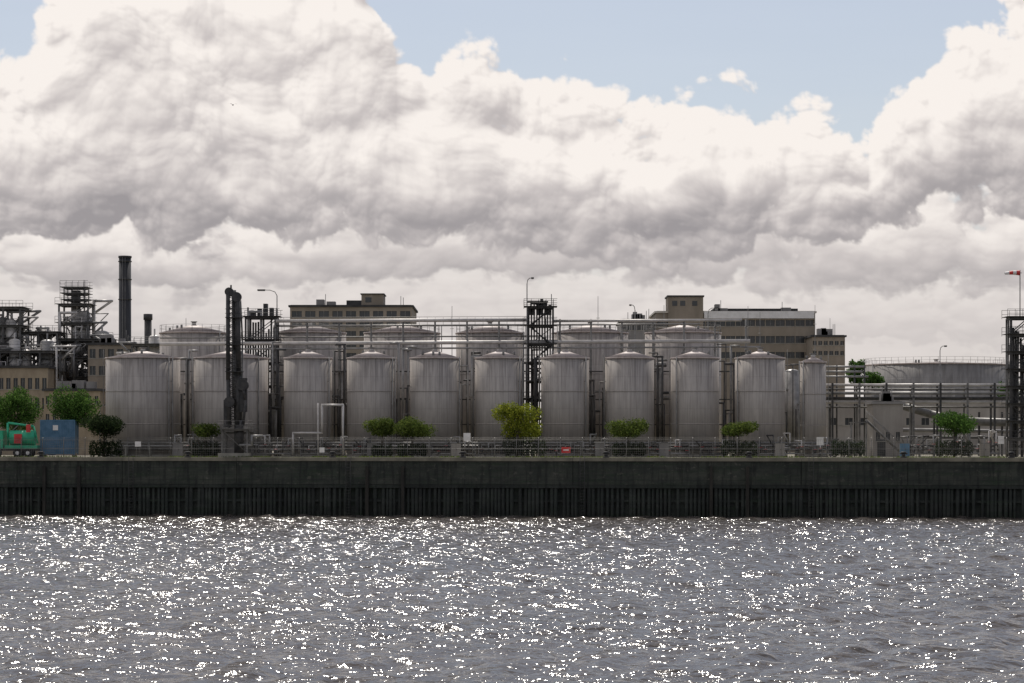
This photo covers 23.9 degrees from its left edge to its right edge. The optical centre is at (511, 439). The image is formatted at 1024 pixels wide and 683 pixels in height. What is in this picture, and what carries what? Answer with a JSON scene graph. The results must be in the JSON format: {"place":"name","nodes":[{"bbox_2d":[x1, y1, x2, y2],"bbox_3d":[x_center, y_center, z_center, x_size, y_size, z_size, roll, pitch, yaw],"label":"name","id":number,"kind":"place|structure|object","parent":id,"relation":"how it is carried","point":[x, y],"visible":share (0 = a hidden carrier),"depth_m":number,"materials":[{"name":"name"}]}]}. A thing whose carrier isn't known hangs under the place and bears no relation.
{"place":"outdoors","nodes":[
{"label":"outdoors","id":0,"kind":"place"},
{"bbox_2d":[0,303,40,364],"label":"process tower","id":1,"kind":"structure","parent":0,"point":[10,327],"depth_m":338.49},
{"bbox_2d":[17,325,71,376],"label":"process tower","id":2,"kind":"structure","parent":0,"point":[40,332],"depth_m":342.07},
{"bbox_2d":[60,280,92,355],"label":"distillation column","id":3,"kind":"structure","parent":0,"point":[75,291],"depth_m":346.99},
{"bbox_2d":[223,424,257,455],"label":"pump platform","id":4,"kind":"structure","parent":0,"point":[232,443],"depth_m":280.30,"materials":[{"name":"metal"}]},
{"bbox_2d":[242,304,282,455],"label":"steel pipe tower","id":5,"kind":"structure","parent":0,"point":[249,323],"depth_m":299.41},
{"bbox_2d":[290,307,416,452],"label":"walls","id":6,"kind":"structure","parent":0,"point":[413,314],"depth_m":380.00,"materials":[{"name":"beige paint"}]},
{"bbox_2d":[292,311,409,357],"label":"windows","id":7,"kind":"structure","parent":6,"relation":"in","point":[340,314],"depth_m":380.22,"materials":[{"name":"black glass"}]},
{"bbox_2d":[288,293,417,312],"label":"roof","id":8,"kind":"structure","parent":6,"relation":"on","point":[372,300],"depth_m":381.00,"materials":[{"name":"metal"}]},
{"bbox_2d":[0,0,1023,429],"bbox_3d":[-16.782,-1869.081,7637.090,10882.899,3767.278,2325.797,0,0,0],"label":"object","id":9,"kind":"structure","parent":0,"point":[336,152],"depth_m":8689.13,"materials":[{"name":"white"}]},
{"bbox_2d":[0,514,1023,682],"bbox_3d":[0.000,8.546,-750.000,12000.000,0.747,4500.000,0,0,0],"label":"river water","id":10,"kind":"structure","parent":0,"point":[211,598],"depth_m":128.47,"materials":[{"name":"liquid"}]},
{"bbox_2d":[0,484,1023,517],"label":"piling","id":11,"kind":"object","parent":10,"relation":"in","point":[849,501],"visible":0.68,"depth_m":269.05,"materials":[{"name":"metal"}]},
{"bbox_2d":[0,461,1023,484],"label":"quay wall","id":12,"kind":"structure","parent":11,"relation":"on","point":[597,472],"depth_m":268.83,"materials":[{"name":"concrete"}]},
{"bbox_2d":[0,457,1023,461],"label":"coping","id":13,"kind":"object","parent":12,"relation":"on","point":[473,459],"visible":1,"depth_m":269.05,"materials":[{"name":"concrete"}]},
{"bbox_2d":[1,450,1022,457],"bbox_3d":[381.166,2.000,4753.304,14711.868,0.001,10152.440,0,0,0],"label":"ground","id":14,"kind":"structure","parent":0,"point":[928,455],"depth_m":312.01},
{"bbox_2d":[0,422,39,455],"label":"green work truck","id":15,"kind":"object","parent":14,"relation":"on","point":[27,435],"visible":0.98,"depth_m":280.30,"materials":[{"name":"metal"}]},
{"bbox_2d":[0,385,43,430],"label":"deciduous tree","id":16,"kind":"object","parent":14,"relation":"on","point":[17,403],"visible":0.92,"depth_m":283.40,"materials":[{"name":"green plant"}]},
{"bbox_2d":[0,357,66,454],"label":"cream brick workshop","id":17,"kind":"structure","parent":14,"relation":"on","point":[35,380],"depth_m":330.00,"materials":[{"name":"beige brick"}]},
{"bbox_2d":[0,378,46,408],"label":"windows","id":18,"kind":"structure","parent":17,"relation":"in","point":[22,379],"depth_m":330.22,"materials":[{"name":"black glass"}]},
{"bbox_2d":[0,333,76,387],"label":"process rack","id":19,"kind":"object","parent":14,"relation":"on","point":[20,355],"visible":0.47,"depth_m":336.13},
{"bbox_2d":[40,420,78,455],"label":"blue site container","id":20,"kind":"object","parent":14,"relation":"on","point":[53,432],"visible":0.91,"depth_m":281.56,"materials":[{"name":"metal"}]},
{"bbox_2d":[42,375,104,454],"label":"tan workshop","id":21,"kind":"structure","parent":14,"relation":"on","point":[92,389],"depth_m":318.00,"materials":[{"name":"beige brick"}]},
{"bbox_2d":[46,383,101,454],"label":"deciduous tree","id":22,"kind":"object","parent":14,"relation":"on","point":[69,406],"visible":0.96,"depth_m":283.62,"materials":[{"name":"green plant"}]},
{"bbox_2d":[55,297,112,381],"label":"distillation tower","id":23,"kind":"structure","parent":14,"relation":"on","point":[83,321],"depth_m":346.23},
{"bbox_2d":[54,325,117,381],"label":"process rack","id":24,"kind":"object","parent":14,"relation":"on","point":[75,372],"visible":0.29,"depth_m":343.90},
{"bbox_2d":[81,413,126,456],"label":"clipped ball tree","id":25,"kind":"object","parent":14,"relation":"on","point":[106,425],"visible":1,"depth_m":278.24,"materials":[{"name":"green plant"}]},
{"bbox_2d":[88,439,123,456],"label":"clipped hedge","id":26,"kind":"object","parent":14,"relation":"on","point":[108,451],"visible":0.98,"depth_m":278.74,"materials":[{"name":"green plant"}]},
{"bbox_2d":[88,345,140,388],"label":"building","id":27,"kind":"structure","parent":14,"relation":"on","point":[97,361],"depth_m":335.00,"materials":[{"name":"beige paint"}]},
{"bbox_2d":[86,330,130,344],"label":"roof","id":28,"kind":"structure","parent":27,"relation":"on","point":[107,339],"depth_m":337.00,"materials":[{"name":"metal"}]},
{"bbox_2d":[90,349,130,374],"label":"windows","id":29,"kind":"structure","parent":27,"relation":"part of","point":[100,356],"depth_m":335.22,"materials":[{"name":"black glass"}]},
{"bbox_2d":[118,255,131,341],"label":"chimney stack","id":30,"kind":"object","parent":14,"relation":"on","point":[124,279],"visible":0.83,"depth_m":399.10,"materials":[{"name":"metal"}]},
{"bbox_2d":[116,329,159,354],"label":"process rack","id":31,"kind":"object","parent":14,"relation":"on","point":[153,345],"visible":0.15,"depth_m":323.14,"materials":[{"name":"metal"}]},
{"bbox_2d":[103,347,180,456],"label":"storage tank","id":32,"kind":"object","parent":14,"relation":"on","point":[142,394],"visible":0.81,"depth_m":286.14,"materials":[{"name":"metal"}]},
{"bbox_2d":[143,314,152,350],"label":"exhaust stack","id":33,"kind":"object","parent":14,"relation":"on","point":[147,318],"visible":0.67,"depth_m":329.59,"materials":[{"name":"metal"}]},
{"bbox_2d":[178,350,197,447],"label":"riser pipes","id":34,"kind":"object","parent":14,"relation":"on","point":[187,393],"visible":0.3,"depth_m":294.28,"materials":[{"name":"metal"}]},
{"bbox_2d":[159,321,225,455],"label":"storage tank","id":35,"kind":"object","parent":14,"relation":"on","point":[193,330],"visible":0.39,"depth_m":302.10,"materials":[{"name":"metal"}]},
{"bbox_2d":[188,438,218,456],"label":"clipped hedge","id":36,"kind":"object","parent":14,"relation":"on","point":[202,452],"visible":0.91,"depth_m":280.67,"materials":[{"name":"green plant"}]},
{"bbox_2d":[191,423,220,455],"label":"clipped ball tree","id":37,"kind":"object","parent":14,"relation":"on","point":[209,430],"visible":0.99,"depth_m":280.49,"materials":[{"name":"green plant"}]},
{"bbox_2d":[191,347,268,456],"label":"storage tank","id":38,"kind":"object","parent":14,"relation":"on","point":[208,384],"visible":0.66,"depth_m":286.68,"materials":[{"name":"metal"}]},
{"bbox_2d":[218,285,262,456],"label":"marine loading arm","id":39,"kind":"object","parent":14,"relation":"on","point":[237,399],"visible":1,"depth_m":276.94},
{"bbox_2d":[254,435,294,456],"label":"valve manifold","id":40,"kind":"object","parent":14,"relation":"on","point":[265,445],"visible":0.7,"depth_m":283.47,"materials":[{"name":"metal"}]},
{"bbox_2d":[268,341,285,447],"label":"riser pipes","id":41,"kind":"object","parent":14,"relation":"on","point":[275,424],"visible":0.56,"depth_m":294.17,"materials":[{"name":"metal"}]},
{"bbox_2d":[282,347,334,456],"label":"storage tank","id":42,"kind":"object","parent":14,"relation":"on","point":[307,380],"visible":0.87,"depth_m":287.55,"materials":[{"name":"metal"}]},
{"bbox_2d":[272,323,346,455],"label":"storage tank","id":43,"kind":"object","parent":14,"relation":"on","point":[301,331],"visible":0.26,"depth_m":302.61,"materials":[{"name":"metal"}]},
{"bbox_2d":[292,403,343,455],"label":"loop pipe","id":44,"kind":"object","parent":14,"relation":"on","point":[318,432],"visible":0.99,"depth_m":281.90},
{"bbox_2d":[297,436,347,456],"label":"valve manifold","id":45,"kind":"object","parent":14,"relation":"on","point":[328,446],"visible":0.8,"depth_m":283.45,"materials":[{"name":"metal"}]},
{"bbox_2d":[332,344,346,450],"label":"riser pipes","id":46,"kind":"object","parent":14,"relation":"on","point":[343,389],"visible":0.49,"depth_m":297.00,"materials":[{"name":"metal"}]},
{"bbox_2d":[345,347,398,456],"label":"storage tank","id":47,"kind":"object","parent":14,"relation":"on","point":[371,383],"visible":0.73,"depth_m":287.52,"materials":[{"name":"metal"}]},
{"bbox_2d":[362,416,397,456],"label":"clipped ball tree","id":48,"kind":"object","parent":14,"relation":"on","point":[382,427],"visible":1,"depth_m":278.37,"materials":[{"name":"green plant"}]},
{"bbox_2d":[371,443,392,456],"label":"clipped hedge","id":49,"kind":"object","parent":14,"relation":"on","point":[383,447],"visible":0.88,"depth_m":278.63,"materials":[{"name":"green plant"}]},
{"bbox_2d":[363,322,441,455],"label":"storage tank","id":50,"kind":"object","parent":14,"relation":"on","point":[397,331],"visible":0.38,"depth_m":301.58,"materials":[{"name":"metal"}]},
{"bbox_2d":[389,342,416,447],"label":"riser pipes","id":51,"kind":"object","parent":14,"relation":"on","point":[407,399],"visible":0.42,"depth_m":295.52,"materials":[{"name":"metal"}]},
{"bbox_2d":[397,443,426,456],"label":"clipped hedge","id":52,"kind":"object","parent":14,"relation":"on","point":[413,445],"visible":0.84,"depth_m":278.62,"materials":[{"name":"green plant"}]},
{"bbox_2d":[394,415,437,454],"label":"clipped ball tree","id":53,"kind":"object","parent":14,"relation":"on","point":[411,426],"visible":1,"depth_m":278.17,"materials":[{"name":"green plant"}]},
{"bbox_2d":[408,347,461,456],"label":"storage tank","id":54,"kind":"object","parent":14,"relation":"on","point":[435,387],"visible":0.81,"depth_m":287.42,"materials":[{"name":"metal"}]},
{"bbox_2d":[426,436,479,456],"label":"valve manifold","id":55,"kind":"object","parent":14,"relation":"on","point":[465,446],"visible":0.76,"depth_m":283.68,"materials":[{"name":"metal"}]},
{"bbox_2d":[160,316,759,455],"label":"overhead pipe bridge","id":56,"kind":"structure","parent":14,"relation":"on","point":[498,341],"depth_m":297.81,"materials":[{"name":"metal"}]},
{"bbox_2d":[460,352,481,447],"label":"riser pipes","id":57,"kind":"object","parent":14,"relation":"on","point":[477,354],"visible":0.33,"depth_m":294.23,"materials":[{"name":"metal"}]},
{"bbox_2d":[120,442,858,456],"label":"ground pipe run","id":58,"kind":"object","parent":14,"relation":"on","point":[150,453],"visible":0.33,"depth_m":285.29,"materials":[{"name":"metal"}]},
{"bbox_2d":[455,322,525,455],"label":"storage tank","id":59,"kind":"object","parent":14,"relation":"on","point":[484,331],"visible":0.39,"depth_m":302.96,"materials":[{"name":"metal"}]},
{"bbox_2d":[473,347,525,456],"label":"storage tank","id":60,"kind":"object","parent":14,"relation":"on","point":[498,376],"visible":0.64,"depth_m":287.55,"materials":[{"name":"metal"}]},
{"bbox_2d":[0,437,1006,457],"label":"chain link fence","id":61,"kind":"object","parent":14,"relation":"on","point":[494,451],"visible":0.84,"depth_m":275.42,"materials":[{"name":"metal"}]},
{"bbox_2d":[0,455,1023,457],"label":"grass strip","id":62,"kind":"object","parent":14,"relation":"on","point":[602,456],"depth_m":271.80,"materials":[{"name":"green plant"}]},
{"bbox_2d":[491,401,543,456],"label":"deciduous tree","id":63,"kind":"object","parent":14,"relation":"on","point":[517,427],"visible":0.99,"depth_m":278.31,"materials":[{"name":"green plant"}]},
{"bbox_2d":[502,436,546,456],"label":"clipped hedge","id":64,"kind":"object","parent":14,"relation":"on","point":[529,446],"visible":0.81,"depth_m":278.86,"materials":[{"name":"green plant"}]},
{"bbox_2d":[526,277,533,455],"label":"street lamp","id":65,"kind":"object","parent":14,"relation":"on","point":[527,335],"visible":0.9,"depth_m":295.97,"materials":[{"name":"metal"}]},
{"bbox_2d":[523,349,541,450],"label":"riser pipes","id":66,"kind":"object","parent":14,"relation":"on","point":[535,371],"visible":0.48,"depth_m":293.50,"materials":[{"name":"metal"}]},
{"bbox_2d":[524,294,556,455],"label":"steel stair tower","id":67,"kind":"structure","parent":14,"relation":"on","point":[541,304],"depth_m":296.54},
{"bbox_2d":[540,443,574,456],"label":"valve manifold","id":68,"kind":"object","parent":14,"relation":"on","point":[558,449],"visible":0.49,"depth_m":283.49,"materials":[{"name":"metal"}]},
{"bbox_2d":[539,347,591,456],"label":"storage tank","id":69,"kind":"object","parent":14,"relation":"on","point":[565,393],"visible":0.92,"depth_m":287.50,"materials":[{"name":"metal"}]},
{"bbox_2d":[551,322,628,455],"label":"storage tank","id":70,"kind":"object","parent":14,"relation":"on","point":[598,333],"visible":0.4,"depth_m":301.42,"materials":[{"name":"metal"}]},
{"bbox_2d":[577,434,610,456],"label":"valve manifold","id":71,"kind":"object","parent":14,"relation":"on","point":[590,445],"visible":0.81,"depth_m":283.63,"materials":[{"name":"metal"}]},
{"bbox_2d":[589,367,603,447],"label":"riser pipes","id":72,"kind":"object","parent":14,"relation":"on","point":[592,421],"visible":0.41,"depth_m":294.09,"materials":[{"name":"metal"}]},
{"bbox_2d":[605,416,649,456],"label":"clipped ball tree","id":73,"kind":"object","parent":14,"relation":"on","point":[634,429],"visible":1,"depth_m":278.09,"materials":[{"name":"green plant"}]},
{"bbox_2d":[612,441,645,456],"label":"clipped hedge","id":74,"kind":"object","parent":14,"relation":"on","point":[635,448],"visible":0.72,"depth_m":278.68,"materials":[{"name":"green plant"}]},
{"bbox_2d":[603,347,656,456],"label":"storage tank","id":75,"kind":"object","parent":14,"relation":"on","point":[628,379],"visible":0.7,"depth_m":287.58,"materials":[{"name":"metal"}]},
{"bbox_2d":[616,311,655,354],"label":"grey annex","id":76,"kind":"object","parent":14,"relation":"on","point":[639,329],"visible":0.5,"depth_m":396.00,"materials":[{"name":"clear concrete"}]},
{"bbox_2d":[649,352,670,447],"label":"riser pipes","id":77,"kind":"object","parent":14,"relation":"on","point":[660,398],"visible":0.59,"depth_m":295.13,"materials":[{"name":"metal"}]},
{"bbox_2d":[649,439,689,456],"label":"valve manifold","id":78,"kind":"object","parent":14,"relation":"on","point":[674,448],"visible":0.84,"depth_m":283.51,"materials":[{"name":"metal"}]},
{"bbox_2d":[643,322,721,452],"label":"storage tank","id":79,"kind":"object","parent":14,"relation":"on","point":[676,332],"visible":0.36,"depth_m":301.96,"materials":[{"name":"metal"}]},
{"bbox_2d":[669,347,721,456],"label":"storage tank","id":80,"kind":"object","parent":14,"relation":"on","point":[695,391],"visible":0.86,"depth_m":287.51,"materials":[{"name":"metal"}]},
{"bbox_2d":[695,440,725,456],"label":"valve manifold","id":81,"kind":"object","parent":14,"relation":"on","point":[706,448],"visible":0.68,"depth_m":283.52,"materials":[{"name":"metal"}]},
{"bbox_2d":[717,344,739,447],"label":"riser pipes","id":82,"kind":"object","parent":14,"relation":"on","point":[730,413],"visible":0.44,"depth_m":294.55,"materials":[{"name":"metal"}]},
{"bbox_2d":[648,295,816,451],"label":"flat roofed office","id":83,"kind":"structure","parent":14,"relation":"on","point":[782,330],"depth_m":400.00,"materials":[{"name":"grey concrete"}]},
{"bbox_2d":[657,320,812,357],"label":"windows","id":84,"kind":"structure","parent":83,"relation":"in","point":[769,339],"depth_m":400.18,"materials":[{"name":"black glass"}]},
{"bbox_2d":[721,439,757,456],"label":"clipped hedge","id":85,"kind":"object","parent":14,"relation":"on","point":[741,448],"visible":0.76,"depth_m":278.67,"materials":[{"name":"green plant"}]},
{"bbox_2d":[719,419,759,456],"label":"clipped ball tree","id":86,"kind":"object","parent":14,"relation":"on","point":[738,429],"visible":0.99,"depth_m":278.40,"materials":[{"name":"green plant"}]},
{"bbox_2d":[734,347,787,456],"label":"storage tank","id":87,"kind":"object","parent":14,"relation":"on","point":[759,391],"visible":0.78,"depth_m":287.41,"materials":[{"name":"metal"}]},
{"bbox_2d":[754,433,803,456],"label":"valve manifold","id":88,"kind":"object","parent":14,"relation":"on","point":[796,446],"visible":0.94,"depth_m":283.49,"materials":[{"name":"metal"}]},
{"bbox_2d":[785,369,798,452],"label":"vertical process vessel","id":89,"kind":"object","parent":14,"relation":"on","point":[795,386],"visible":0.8,"depth_m":296.20,"materials":[{"name":"metal"}]},
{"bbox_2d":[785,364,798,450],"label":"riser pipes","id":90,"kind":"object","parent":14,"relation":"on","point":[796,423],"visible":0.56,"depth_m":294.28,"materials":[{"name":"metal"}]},
{"bbox_2d":[797,353,827,456],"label":"storage tank","id":91,"kind":"object","parent":14,"relation":"on","point":[812,398],"visible":0.91,"depth_m":288.68,"materials":[{"name":"metal"}]},
{"bbox_2d":[804,328,846,396],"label":"brown annex","id":92,"kind":"object","parent":14,"relation":"on","point":[827,345],"visible":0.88,"depth_m":392.00,"materials":[{"name":"clear concrete"}]},
{"bbox_2d":[813,341,842,354],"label":"windows","id":93,"kind":"structure","parent":92,"relation":"in","point":[819,342],"depth_m":392.24,"materials":[{"name":"grey glass"}]},
{"bbox_2d":[808,437,851,456],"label":"valve manifold","id":94,"kind":"object","parent":14,"relation":"on","point":[820,449],"visible":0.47,"depth_m":283.44,"materials":[{"name":"metal"}]},
{"bbox_2d":[831,439,865,456],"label":"clipped hedge","id":95,"kind":"object","parent":14,"relation":"on","point":[843,447],"visible":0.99,"depth_m":278.78,"materials":[{"name":"green plant"}]},
{"bbox_2d":[845,359,865,396],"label":"deciduous tree","id":96,"kind":"object","parent":14,"relation":"on","point":[860,362],"visible":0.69,"depth_m":344.54,"materials":[{"name":"green plant"}]},
{"bbox_2d":[862,371,884,396],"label":"deciduous tree","id":97,"kind":"object","parent":14,"relation":"on","point":[874,378],"visible":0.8,"depth_m":349.31,"materials":[{"name":"green plant"}]},
{"bbox_2d":[867,404,902,456],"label":"walls","id":98,"kind":"structure","parent":14,"relation":"on","point":[889,417],"depth_m":292.00,"materials":[{"name":"concrete"}]},
{"bbox_2d":[865,387,904,404],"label":"roof","id":99,"kind":"structure","parent":98,"relation":"on","point":[885,397],"depth_m":293.46,"materials":[{"name":"metal"}]},
{"bbox_2d":[900,435,939,456],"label":"valve manifold","id":100,"kind":"object","parent":14,"relation":"on","point":[924,448],"visible":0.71,"depth_m":286.99,"materials":[{"name":"metal"}]},
{"bbox_2d":[826,365,1019,455],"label":"pipe rack","id":101,"kind":"object","parent":14,"relation":"on","point":[831,393],"visible":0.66,"depth_m":299.62,"materials":[{"name":"metal"}]},
{"bbox_2d":[826,390,1020,453],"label":"grey warehouse","id":102,"kind":"structure","parent":14,"relation":"on","point":[845,416],"depth_m":335.00,"materials":[{"name":"clear concrete"}]},
{"bbox_2d":[864,356,1005,396],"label":"storage tank","id":103,"kind":"object","parent":14,"relation":"on","point":[921,372],"visible":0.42,"depth_m":365.12,"materials":[{"name":"metal"}]},
{"bbox_2d":[934,439,973,456],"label":"clipped hedge","id":104,"kind":"object","parent":14,"relation":"on","point":[947,449],"visible":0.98,"depth_m":278.69,"materials":[{"name":"green plant"}]},
{"bbox_2d":[931,410,977,456],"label":"clipped ball tree","id":105,"kind":"object","parent":14,"relation":"on","point":[955,422],"visible":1,"depth_m":277.92,"materials":[{"name":"green plant"}]},
{"bbox_2d":[903,404,1019,455],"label":"insulated duct","id":106,"kind":"object","parent":14,"relation":"on","point":[924,412],"visible":0.48,"depth_m":303.50,"materials":[{"name":"metal"}]},
{"bbox_2d":[940,430,999,456],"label":"valve manifold","id":107,"kind":"object","parent":14,"relation":"on","point":[997,449],"visible":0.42,"depth_m":286.99,"materials":[{"name":"metal"}]},
{"bbox_2d":[849,411,900,456],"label":"steel staircase","id":108,"kind":"structure","parent":0,"point":[880,433],"depth_m":285.50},
{"bbox_2d":[1002,309,1023,456],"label":"steel access tower","id":109,"kind":"structure","parent":0,"point":[1013,377],"depth_m":286.81,"materials":[{"name":"metal"}]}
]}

